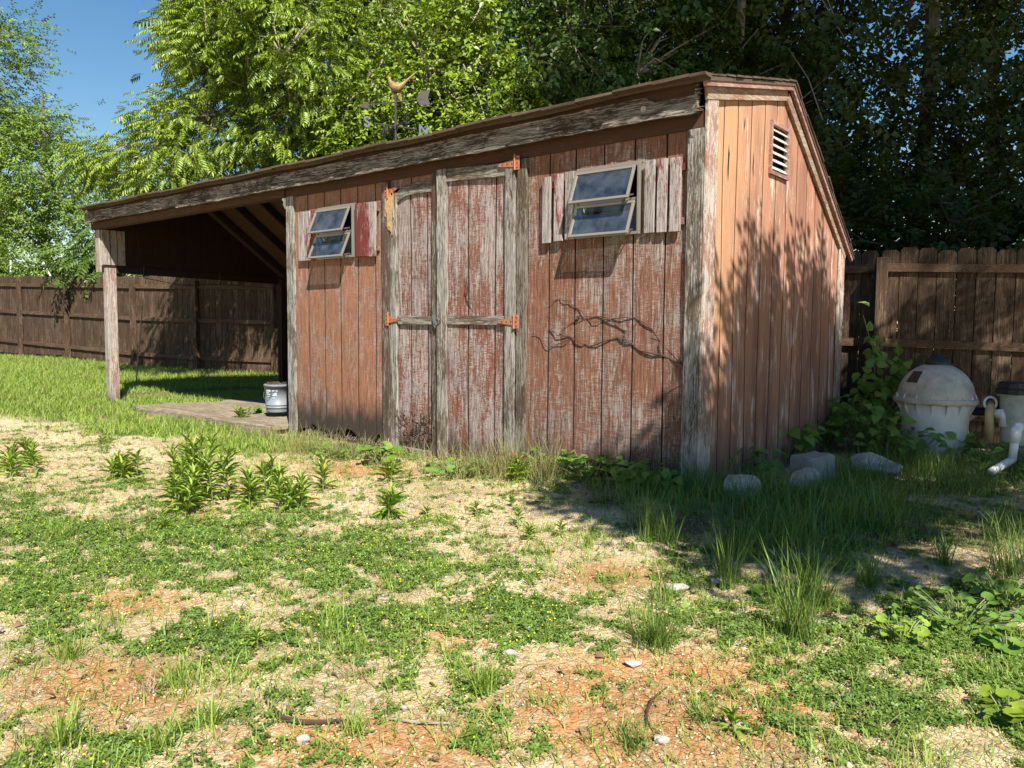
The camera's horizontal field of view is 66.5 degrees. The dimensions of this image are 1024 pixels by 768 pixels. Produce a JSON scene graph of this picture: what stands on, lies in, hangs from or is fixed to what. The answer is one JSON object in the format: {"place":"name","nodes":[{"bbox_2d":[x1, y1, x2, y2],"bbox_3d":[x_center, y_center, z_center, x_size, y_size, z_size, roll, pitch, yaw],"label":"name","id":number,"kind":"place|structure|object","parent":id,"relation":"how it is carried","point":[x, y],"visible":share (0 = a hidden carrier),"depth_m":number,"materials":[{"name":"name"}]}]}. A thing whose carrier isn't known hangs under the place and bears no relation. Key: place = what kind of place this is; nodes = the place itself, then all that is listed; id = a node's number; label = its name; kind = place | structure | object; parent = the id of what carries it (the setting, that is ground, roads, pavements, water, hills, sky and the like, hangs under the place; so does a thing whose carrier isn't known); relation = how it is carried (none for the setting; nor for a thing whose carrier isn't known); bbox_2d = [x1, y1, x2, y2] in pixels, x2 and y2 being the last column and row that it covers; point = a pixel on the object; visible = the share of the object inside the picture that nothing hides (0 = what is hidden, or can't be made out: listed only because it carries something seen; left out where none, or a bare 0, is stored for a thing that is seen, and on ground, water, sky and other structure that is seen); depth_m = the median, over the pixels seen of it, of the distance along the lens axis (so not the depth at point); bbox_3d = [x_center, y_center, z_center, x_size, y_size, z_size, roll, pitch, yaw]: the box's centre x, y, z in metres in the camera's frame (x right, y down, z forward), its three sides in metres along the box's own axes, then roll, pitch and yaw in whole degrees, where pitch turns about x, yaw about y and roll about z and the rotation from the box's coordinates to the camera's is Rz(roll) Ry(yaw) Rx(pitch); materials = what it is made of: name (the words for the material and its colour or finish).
{"place":"outdoors","nodes":[
{"label":"outdoors","id":0,"kind":"place"},
{"bbox_2d":[0,332,1023,767],"bbox_3d":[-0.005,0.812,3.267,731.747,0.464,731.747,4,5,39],"label":"ground","id":1,"kind":"structure","parent":0,"point":[576,712],"depth_m":2.91,"materials":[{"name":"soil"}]},
{"bbox_2d":[0,227,32,275],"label":"bush","id":2,"kind":"object","parent":1,"relation":"on","point":[7,256],"visible":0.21,"depth_m":25.32,"materials":[{"name":"green plant"}]},
{"bbox_2d":[0,439,47,478],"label":"weed","id":3,"kind":"object","parent":1,"relation":"on","point":[12,457],"visible":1,"depth_m":6.28,"materials":[{"name":"green plant"}]},
{"bbox_2d":[0,242,84,276],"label":"bush","id":4,"kind":"object","parent":1,"relation":"on","point":[19,270],"visible":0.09,"depth_m":23.82,"materials":[{"name":"green plant"}]},
{"bbox_2d":[0,0,96,264],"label":"tall tree","id":5,"kind":"object","parent":1,"relation":"on","point":[27,38],"visible":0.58,"depth_m":28.21,"materials":[{"name":"green plant"}]},
{"bbox_2d":[29,509,81,541],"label":"grass tuft","id":6,"kind":"object","parent":1,"relation":"on","point":[55,531],"visible":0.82,"depth_m":4.36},
{"bbox_2d":[0,93,113,260],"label":"tall tree","id":7,"kind":"object","parent":1,"relation":"on","point":[62,205],"visible":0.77,"depth_m":26.69,"materials":[{"name":"green plant"}]},
{"bbox_2d":[23,685,93,754],"bbox_3d":[-1.271,0.955,2.185,0.243,0.157,0.230,4,5,39],"label":"grass tuft","id":8,"kind":"object","parent":1,"relation":"on","point":[60,738],"visible":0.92,"depth_m":2.20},
{"bbox_2d":[42,627,92,664],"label":"grass tuft","id":9,"kind":"object","parent":1,"relation":"on","point":[71,651],"visible":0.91,"depth_m":2.77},
{"bbox_2d":[27,121,210,302],"bbox_3d":[-9.441,-3.594,19.496,4.473,6.011,3.644,1,4,12],"label":"tree","id":10,"kind":"object","parent":1,"relation":"on","point":[84,261],"visible":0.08,"depth_m":18.61,"materials":[{"name":"green plant"}]},
{"bbox_2d":[98,451,139,480],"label":"weed","id":11,"kind":"object","parent":1,"relation":"on","point":[118,464],"visible":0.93,"depth_m":6.05,"materials":[{"name":"green plant"}]},
{"bbox_2d":[0,275,275,372],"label":"board fence","id":12,"kind":"object","parent":1,"relation":"on","point":[184,325],"visible":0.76,"depth_m":17.01,"materials":[{"name":"wood"}]},
{"bbox_2d":[0,352,329,455],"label":"lawn grass","id":13,"kind":"structure","parent":1,"relation":"on","point":[40,385],"depth_m":12.05,"materials":[{"name":"plant"}]},
{"bbox_2d":[132,699,199,755],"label":"grass tuft","id":14,"kind":"object","parent":1,"relation":"on","point":[169,732],"visible":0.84,"depth_m":2.22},
{"bbox_2d":[145,645,200,689],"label":"grass tuft","id":15,"kind":"object","parent":1,"relation":"on","point":[178,671],"visible":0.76,"depth_m":2.59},
{"bbox_2d":[153,456,210,517],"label":"weed","id":16,"kind":"object","parent":1,"relation":"on","point":[191,475],"visible":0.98,"depth_m":4.87,"materials":[{"name":"green plant"}]},
{"bbox_2d":[164,442,228,503],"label":"weed","id":17,"kind":"object","parent":1,"relation":"on","point":[172,455],"visible":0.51,"depth_m":5.26,"materials":[{"name":"green plant"}]},
{"bbox_2d":[171,430,222,501],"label":"weed","id":18,"kind":"object","parent":1,"relation":"on","point":[193,445],"visible":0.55,"depth_m":5.32,"materials":[{"name":"green plant"}]},
{"bbox_2d":[132,399,288,434],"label":"porch deck","id":19,"kind":"structure","parent":1,"relation":"on","point":[219,411],"depth_m":9.75,"materials":[{"name":"concrete"}]},
{"bbox_2d":[263,381,288,412],"bbox_3d":[-2.810,0.149,9.377,0.333,0.368,0.330,4,5,39],"label":"bucket","id":20,"kind":"object","parent":19,"relation":"on","point":[276,398],"visible":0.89,"depth_m":9.26,"materials":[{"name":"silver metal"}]},
{"bbox_2d":[183,680,251,731],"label":"grass tuft","id":21,"kind":"object","parent":1,"relation":"on","point":[213,713],"visible":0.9,"depth_m":2.31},
{"bbox_2d":[211,438,243,499],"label":"weed","id":22,"kind":"object","parent":1,"relation":"on","point":[229,470],"visible":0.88,"depth_m":5.39,"materials":[{"name":"green plant"}]},
{"bbox_2d":[45,0,436,209],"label":"ash tree","id":23,"kind":"object","parent":1,"relation":"on","point":[275,49],"visible":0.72,"depth_m":12.93,"materials":[{"name":"green plant"}]},
{"bbox_2d":[226,466,269,508],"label":"weed","id":24,"kind":"object","parent":1,"relation":"on","point":[250,482],"visible":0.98,"depth_m":5.13,"materials":[{"name":"green plant"}]},
{"bbox_2d":[252,453,291,495],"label":"weed","id":25,"kind":"object","parent":1,"relation":"on","point":[266,470],"visible":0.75,"depth_m":5.46,"materials":[{"name":"green plant"}]},
{"bbox_2d":[272,284,277,373],"bbox_3d":[-1.101,-0.801,12.421,10.126,2.246,0.324,4,6,41],"label":"board fence","id":26,"kind":"object","parent":1,"relation":"on","point":[275,341],"visible":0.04,"depth_m":15.75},
{"bbox_2d":[263,469,322,512],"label":"weed","id":27,"kind":"object","parent":1,"relation":"on","point":[294,492],"visible":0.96,"depth_m":5.04,"materials":[{"name":"green plant"}]},
{"bbox_2d":[306,454,339,491],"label":"weed","id":28,"kind":"object","parent":1,"relation":"on","point":[323,468],"visible":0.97,"depth_m":5.60,"materials":[{"name":"green plant"}]},
{"bbox_2d":[130,0,524,154],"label":"ash tree","id":29,"kind":"object","parent":1,"relation":"on","point":[144,23],"visible":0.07,"depth_m":16.25,"materials":[{"name":"green plant"}]},
{"bbox_2d":[290,588,379,641],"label":"grass tuft","id":30,"kind":"object","parent":1,"relation":"on","point":[329,619],"visible":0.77,"depth_m":2.97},
{"bbox_2d":[309,441,374,459],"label":"broadleaf plant","id":31,"kind":"object","parent":1,"relation":"on","point":[333,453],"visible":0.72,"depth_m":7.04,"materials":[{"name":"green plant"}]},
{"bbox_2d":[334,699,369,738],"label":"grass tuft","id":32,"kind":"object","parent":1,"relation":"on","point":[353,721],"visible":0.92,"depth_m":2.29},
{"bbox_2d":[357,441,403,464],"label":"broadleaf plant","id":33,"kind":"object","parent":1,"relation":"on","point":[390,446],"visible":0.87,"depth_m":6.66,"materials":[{"name":"green plant"}]},
{"bbox_2d":[371,457,406,481],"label":"weed","id":34,"kind":"object","parent":1,"relation":"on","point":[387,470],"visible":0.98,"depth_m":5.86,"materials":[{"name":"green plant"}]},
{"bbox_2d":[372,479,408,516],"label":"weed","id":35,"kind":"object","parent":1,"relation":"on","point":[392,498],"visible":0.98,"depth_m":4.82,"materials":[{"name":"green plant"}]},
{"bbox_2d":[271,0,583,160],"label":"hackberry tree","id":36,"kind":"object","parent":1,"relation":"on","point":[449,79],"visible":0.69,"depth_m":12.65,"materials":[{"name":"green plant"}]},
{"bbox_2d":[424,457,493,476],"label":"broadleaf plant","id":37,"kind":"object","parent":1,"relation":"on","point":[442,471],"visible":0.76,"depth_m":6.10,"materials":[{"name":"green plant"}]},
{"bbox_2d":[77,71,854,489],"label":"wooden shed","id":38,"kind":"structure","parent":1,"relation":"on","point":[695,221],"depth_m":6.53,"materials":[{"name":"wood"}]},
{"bbox_2d":[307,202,355,259],"bbox_3d":[-1.730,-1.536,7.923,0.609,0.534,0.437,4,5,39],"label":"window","id":39,"kind":"structure","parent":38,"relation":"in","point":[348,236],"depth_m":7.84,"materials":[{"name":"beige metal"}]},
{"bbox_2d":[357,71,429,139],"bbox_3d":[-1.407,-3.207,9.344,0.836,1.052,0.606,2,4,17],"label":"weathervane","id":40,"kind":"object","parent":38,"relation":"on","point":[395,87],"visible":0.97,"depth_m":9.31,"materials":[{"name":"metal"}]},
{"bbox_2d":[384,172,436,456],"bbox_3d":[-0.920,-0.600,7.233,0.704,2.613,0.105,4,5,39],"label":"door","id":41,"kind":"structure","parent":38,"relation":"in","point":[412,241],"depth_m":7.24,"materials":[{"name":"wood"}]},
{"bbox_2d":[432,154,519,465],"bbox_3d":[-0.319,-0.568,6.708,0.998,2.634,0.096,4,5,39],"label":"door","id":42,"kind":"structure","parent":38,"relation":"in","point":[477,321],"depth_m":6.70,"materials":[{"name":"wood"}]},
{"bbox_2d":[568,160,643,238],"bbox_3d":[0.765,-1.371,5.890,0.588,0.537,0.429,4,5,39],"label":"window","id":43,"kind":"structure","parent":38,"relation":"in","point":[621,215],"depth_m":5.86,"materials":[{"name":"beige metal"}]},
{"bbox_2d":[532,299,682,393],"bbox_3d":[0.703,-0.304,5.923,1.387,0.701,0.025,4,5,39],"label":"dead vine","id":44,"kind":"object","parent":38,"relation":"attached to","point":[577,319],"visible":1,"depth_m":5.84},
{"bbox_2d":[452,644,517,697],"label":"grass tuft","id":45,"kind":"object","parent":1,"relation":"on","point":[480,684],"visible":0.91,"depth_m":2.52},
{"bbox_2d":[0,426,1011,767],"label":"dead leaves","id":46,"kind":"object","parent":1,"relation":"on","point":[218,730],"visible":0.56,"depth_m":2.86,"materials":[{"name":"brown plant"}]},
{"bbox_2d":[0,440,1023,767],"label":"straw","id":47,"kind":"object","parent":1,"relation":"on","point":[496,646],"visible":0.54,"depth_m":2.60,"materials":[{"name":"plant"}]},
{"bbox_2d":[0,424,1023,767],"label":"clover","id":48,"kind":"object","parent":1,"relation":"on","point":[916,650],"depth_m":3.16,"materials":[{"name":"plant"}]},
{"bbox_2d":[0,458,1023,767],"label":"earth clods","id":49,"kind":"object","parent":1,"relation":"on","point":[378,742],"visible":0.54,"depth_m":2.44,"materials":[{"name":"soil"}]},
{"bbox_2d":[500,454,534,483],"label":"weed","id":50,"kind":"object","parent":1,"relation":"on","point":[518,466],"visible":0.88,"depth_m":5.84,"materials":[{"name":"green plant"}]},
{"bbox_2d":[476,423,560,479],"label":"grass tuft","id":51,"kind":"object","parent":1,"relation":"on","point":[502,458],"visible":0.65,"depth_m":5.96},
{"bbox_2d":[503,428,569,480],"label":"grass tuft","id":52,"kind":"object","parent":1,"relation":"on","point":[541,465],"visible":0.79,"depth_m":5.90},
{"bbox_2d":[103,441,1023,649],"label":"tall grass","id":53,"kind":"structure","parent":1,"relation":"on","point":[870,502],"depth_m":4.75,"materials":[{"name":"plant"}]},
{"bbox_2d":[549,449,622,477],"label":"broadleaf plant","id":54,"kind":"object","parent":1,"relation":"on","point":[579,461],"visible":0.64,"depth_m":5.86,"materials":[{"name":"green plant"}]},
{"bbox_2d":[467,0,788,111],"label":"hackberry tree","id":55,"kind":"object","parent":1,"relation":"on","point":[568,66],"visible":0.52,"depth_m":12.81,"materials":[{"name":"green plant"}]},
{"bbox_2d":[609,709,664,756],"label":"grass tuft","id":56,"kind":"object","parent":1,"relation":"on","point":[635,741],"visible":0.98,"depth_m":2.22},
{"bbox_2d":[616,478,675,541],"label":"grass tuft","id":57,"kind":"object","parent":1,"relation":"on","point":[648,529],"visible":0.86,"depth_m":4.28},
{"bbox_2d":[616,460,679,498],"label":"grass tuft","id":58,"kind":"object","parent":1,"relation":"on","point":[657,484],"visible":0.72,"depth_m":5.31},
{"bbox_2d":[609,597,700,655],"bbox_3d":[0.534,0.873,2.872,0.371,0.216,0.305,0,4,1],"label":"grass tuft","id":59,"kind":"object","parent":1,"relation":"on","point":[655,633],"visible":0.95,"depth_m":2.88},
{"bbox_2d":[608,459,702,490],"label":"broadleaf plant","id":60,"kind":"object","parent":1,"relation":"on","point":[644,474],"visible":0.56,"depth_m":5.51,"materials":[{"name":"green plant"}]},
{"bbox_2d":[649,495,692,546],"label":"grass tuft","id":61,"kind":"object","parent":1,"relation":"on","point":[664,538],"visible":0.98,"depth_m":4.19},
{"bbox_2d":[661,451,741,497],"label":"grass tuft","id":62,"kind":"object","parent":1,"relation":"on","point":[700,475],"visible":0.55,"depth_m":5.37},
{"bbox_2d":[706,522,757,590],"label":"grass tuft","id":63,"kind":"object","parent":1,"relation":"on","point":[724,577],"visible":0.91,"depth_m":3.51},
{"bbox_2d":[711,701,757,742],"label":"weed","id":64,"kind":"object","parent":1,"relation":"on","point":[730,714],"visible":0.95,"depth_m":2.28,"materials":[{"name":"green plant"}]},
{"bbox_2d":[723,474,760,501],"bbox_3d":[1.523,0.700,5.204,0.237,0.227,0.168,7,8,0],"label":"rock","id":65,"kind":"object","parent":1,"relation":"on","point":[741,478],"visible":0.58,"depth_m":5.13,"materials":[{"name":"white stone"}]},
{"bbox_2d":[717,471,780,515],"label":"grass tuft","id":66,"kind":"object","parent":1,"relation":"on","point":[735,494],"visible":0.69,"depth_m":4.92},
{"bbox_2d":[729,446,785,474],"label":"broadleaf plant","id":67,"kind":"object","parent":1,"relation":"on","point":[757,453],"visible":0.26,"depth_m":6.05,"materials":[{"name":"green plant"}]},
{"bbox_2d":[605,0,933,197],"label":"woodland tree","id":68,"kind":"object","parent":1,"relation":"on","point":[820,68],"visible":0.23,"depth_m":12.61,"materials":[{"name":"green plant"}]},
{"bbox_2d":[620,0,971,249],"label":"woodland tree","id":69,"kind":"object","parent":1,"relation":"on","point":[790,21],"visible":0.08,"depth_m":15.34,"materials":[{"name":"green plant"}]},
{"bbox_2d":[779,423,826,458],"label":"broadleaf plant","id":70,"kind":"object","parent":1,"relation":"on","point":[809,439],"visible":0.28,"depth_m":6.79,"materials":[{"name":"green plant"}]},
{"bbox_2d":[744,531,871,646],"bbox_3d":[1.046,0.761,2.898,0.481,0.416,0.492,2,4,16],"label":"grass tuft","id":71,"kind":"object","parent":1,"relation":"on","point":[793,627],"visible":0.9,"depth_m":2.89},
{"bbox_2d":[790,451,836,482],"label":"rock","id":72,"kind":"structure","parent":1,"relation":"on","point":[811,459],"depth_m":5.82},
{"bbox_2d":[770,534,856,606],"bbox_3d":[1.266,0.781,3.308,0.371,0.315,0.410,-1,4,-19],"label":"grass tuft","id":73,"kind":"object","parent":1,"relation":"on","point":[808,585],"visible":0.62,"depth_m":3.29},
{"bbox_2d":[818,409,862,451],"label":"broadleaf plant","id":74,"kind":"object","parent":1,"relation":"on","point":[837,437],"visible":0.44,"depth_m":7.46,"materials":[{"name":"green plant"}]},
{"bbox_2d":[839,250,878,428],"bbox_3d":[3.402,-0.463,8.688,1.193,2.013,0.060,4,5,40],"label":"picket fence","id":75,"kind":"object","parent":1,"relation":"on","point":[857,274],"visible":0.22,"depth_m":8.42,"materials":[{"name":"wood"}]},
{"bbox_2d":[821,392,901,453],"bbox_3d":[3.332,0.377,7.496,0.781,0.582,0.750,4,5,39],"label":"broadleaf plant","id":76,"kind":"object","parent":1,"relation":"on","point":[877,410],"visible":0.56,"depth_m":7.45,"materials":[{"name":"green plant"}]},
{"bbox_2d":[835,455,900,490],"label":"grass tuft","id":77,"kind":"object","parent":1,"relation":"on","point":[867,479],"visible":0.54,"depth_m":5.78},
{"bbox_2d":[851,452,902,477],"bbox_3d":[2.914,0.660,6.249,0.382,0.240,0.226,-4,2,12],"label":"rock","id":78,"kind":"object","parent":1,"relation":"on","point":[861,456],"visible":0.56,"depth_m":6.19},
{"bbox_2d":[842,530,917,591],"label":"grass tuft","id":79,"kind":"object","parent":1,"relation":"on","point":[868,577],"visible":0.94,"depth_m":3.49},
{"bbox_2d":[849,301,912,446],"bbox_3d":[3.707,-0.045,7.734,0.658,1.542,0.480,0,4,-4],"label":"climbing vine","id":80,"kind":"object","parent":1,"relation":"on","point":[875,355],"visible":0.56,"depth_m":7.73,"materials":[{"name":"green plant"}]},
{"bbox_2d":[850,411,916,459],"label":"broadleaf plant","id":81,"kind":"object","parent":1,"relation":"on","point":[879,429],"visible":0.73,"depth_m":6.99,"materials":[{"name":"green plant"}]},
{"bbox_2d":[813,98,968,360],"bbox_3d":[4.526,-2.027,11.804,4.258,4.570,3.423,4,5,39],"label":"shrub","id":82,"kind":"object","parent":1,"relation":"on","point":[848,205],"visible":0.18,"depth_m":11.07,"materials":[{"name":"green plant"}]},
{"bbox_2d":[759,0,1023,354],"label":"woodland tree","id":83,"kind":"object","parent":1,"relation":"on","point":[924,132],"visible":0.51,"depth_m":13.34,"materials":[{"name":"green plant"}]},
{"bbox_2d":[871,608,930,644],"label":"broadleaf plant","id":84,"kind":"object","parent":1,"relation":"on","point":[880,620],"visible":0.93,"depth_m":2.91,"materials":[{"name":"green plant"}]},
{"bbox_2d":[865,425,948,463],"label":"broadleaf plant","id":85,"kind":"object","parent":1,"relation":"on","point":[932,435],"visible":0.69,"depth_m":6.87,"materials":[{"name":"green plant"}]},
{"bbox_2d":[886,437,961,478],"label":"grass tuft","id":86,"kind":"object","parent":1,"relation":"on","point":[924,461],"visible":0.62,"depth_m":6.33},
{"bbox_2d":[842,129,1023,391],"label":"shrub","id":87,"kind":"object","parent":1,"relation":"on","point":[984,223],"visible":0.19,"depth_m":11.00,"materials":[{"name":"green plant"}]},
{"bbox_2d":[845,0,1023,250],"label":"woodland tree","id":88,"kind":"object","parent":1,"relation":"on","point":[987,21],"visible":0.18,"depth_m":15.56,"materials":[{"name":"green plant"}]},
{"bbox_2d":[893,353,979,457],"bbox_3d":[3.948,0.186,7.281,0.712,0.942,0.712,4,5,39],"label":"filter tank","id":89,"kind":"object","parent":1,"relation":"on","point":[936,392],"visible":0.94,"depth_m":7.06,"materials":[{"name":"white plastic"}]},
{"bbox_2d":[972,407,999,415],"bbox_3d":[4.397,0.253,7.191,0.285,0.086,0.110,1,4,11],"label":"pipe","id":90,"kind":"object","parent":89,"relation":"attached to","point":[978,411],"visible":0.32,"depth_m":7.17,"materials":[{"name":"black plastic"}]},
{"bbox_2d":[983,394,999,442],"bbox_3d":[4.348,0.305,7.057,0.200,0.424,0.381,4,5,39],"label":"pipe","id":91,"kind":"object","parent":90,"relation":"attached to","point":[991,402],"visible":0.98,"depth_m":6.94,"materials":[{"name":"white plastic"}]},
{"bbox_2d":[922,519,964,566],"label":"grass tuft","id":92,"kind":"object","parent":1,"relation":"on","point":[943,557],"visible":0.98,"depth_m":3.79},
{"bbox_2d":[869,247,1023,443],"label":"picket fence","id":93,"kind":"object","parent":1,"relation":"on","point":[927,271],"visible":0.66,"depth_m":7.96,"materials":[{"name":"wood"}]},
{"bbox_2d":[892,585,1023,632],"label":"broadleaf plant","id":94,"kind":"object","parent":1,"relation":"on","point":[945,618],"visible":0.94,"depth_m":3.10,"materials":[{"name":"green plant"}]},
{"bbox_2d":[923,457,1002,497],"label":"grass tuft","id":95,"kind":"object","parent":1,"relation":"on","point":[962,488],"visible":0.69,"depth_m":5.63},
{"bbox_2d":[942,431,1022,465],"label":"broadleaf plant","id":96,"kind":"object","parent":1,"relation":"on","point":[971,441],"visible":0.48,"depth_m":7.00,"materials":[{"name":"green plant"}]},
{"bbox_2d":[951,565,1023,605],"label":"broadleaf plant","id":97,"kind":"object","parent":1,"relation":"on","point":[968,577],"visible":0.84,"depth_m":3.32,"materials":[{"name":"green plant"}]},
{"bbox_2d":[964,446,1023,477],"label":"broadleaf plant","id":98,"kind":"object","parent":1,"relation":"on","point":[993,452],"visible":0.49,"depth_m":6.26,"materials":[{"name":"green plant"}]},
{"bbox_2d":[967,512,1023,578],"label":"grass tuft","id":99,"kind":"object","parent":1,"relation":"on","point":[1009,566],"visible":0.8,"depth_m":3.64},
{"bbox_2d":[978,684,1023,726],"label":"broadleaf plant","id":100,"kind":"object","parent":1,"relation":"on","point":[1014,714],"visible":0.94,"depth_m":2.36,"materials":[{"name":"green plant"}]},
{"bbox_2d":[978,625,1023,657],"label":"broadleaf plant","id":101,"kind":"object","parent":1,"relation":"on","point":[997,642],"visible":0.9,"depth_m":2.85,"materials":[{"name":"green plant"}]},
{"bbox_2d":[987,423,1023,475],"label":"pipe","id":102,"kind":"object","parent":1,"relation":"on","point":[1016,430],"visible":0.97,"depth_m":6.17,"materials":[{"name":"white plastic"}]},
{"bbox_2d":[995,381,1023,458],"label":"strainer pot","id":103,"kind":"object","parent":1,"relation":"on","point":[1010,394],"visible":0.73,"depth_m":6.80,"materials":[{"name":"grey plastic"}]},
{"bbox_2d":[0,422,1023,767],"bbox_3d":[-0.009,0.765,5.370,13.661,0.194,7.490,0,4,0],"label":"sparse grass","id":104,"kind":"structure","parent":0,"point":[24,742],"depth_m":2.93,"materials":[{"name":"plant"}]},
{"bbox_2d":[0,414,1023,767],"bbox_3d":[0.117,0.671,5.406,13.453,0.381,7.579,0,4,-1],"label":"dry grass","id":105,"kind":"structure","parent":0,"point":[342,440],"depth_m":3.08,"materials":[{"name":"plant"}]},
{"bbox_2d":[0,0,1023,323],"label":"sky","id":106,"kind":"structure","parent":0,"point":[103,66],"materials":[{"name":"blue"}]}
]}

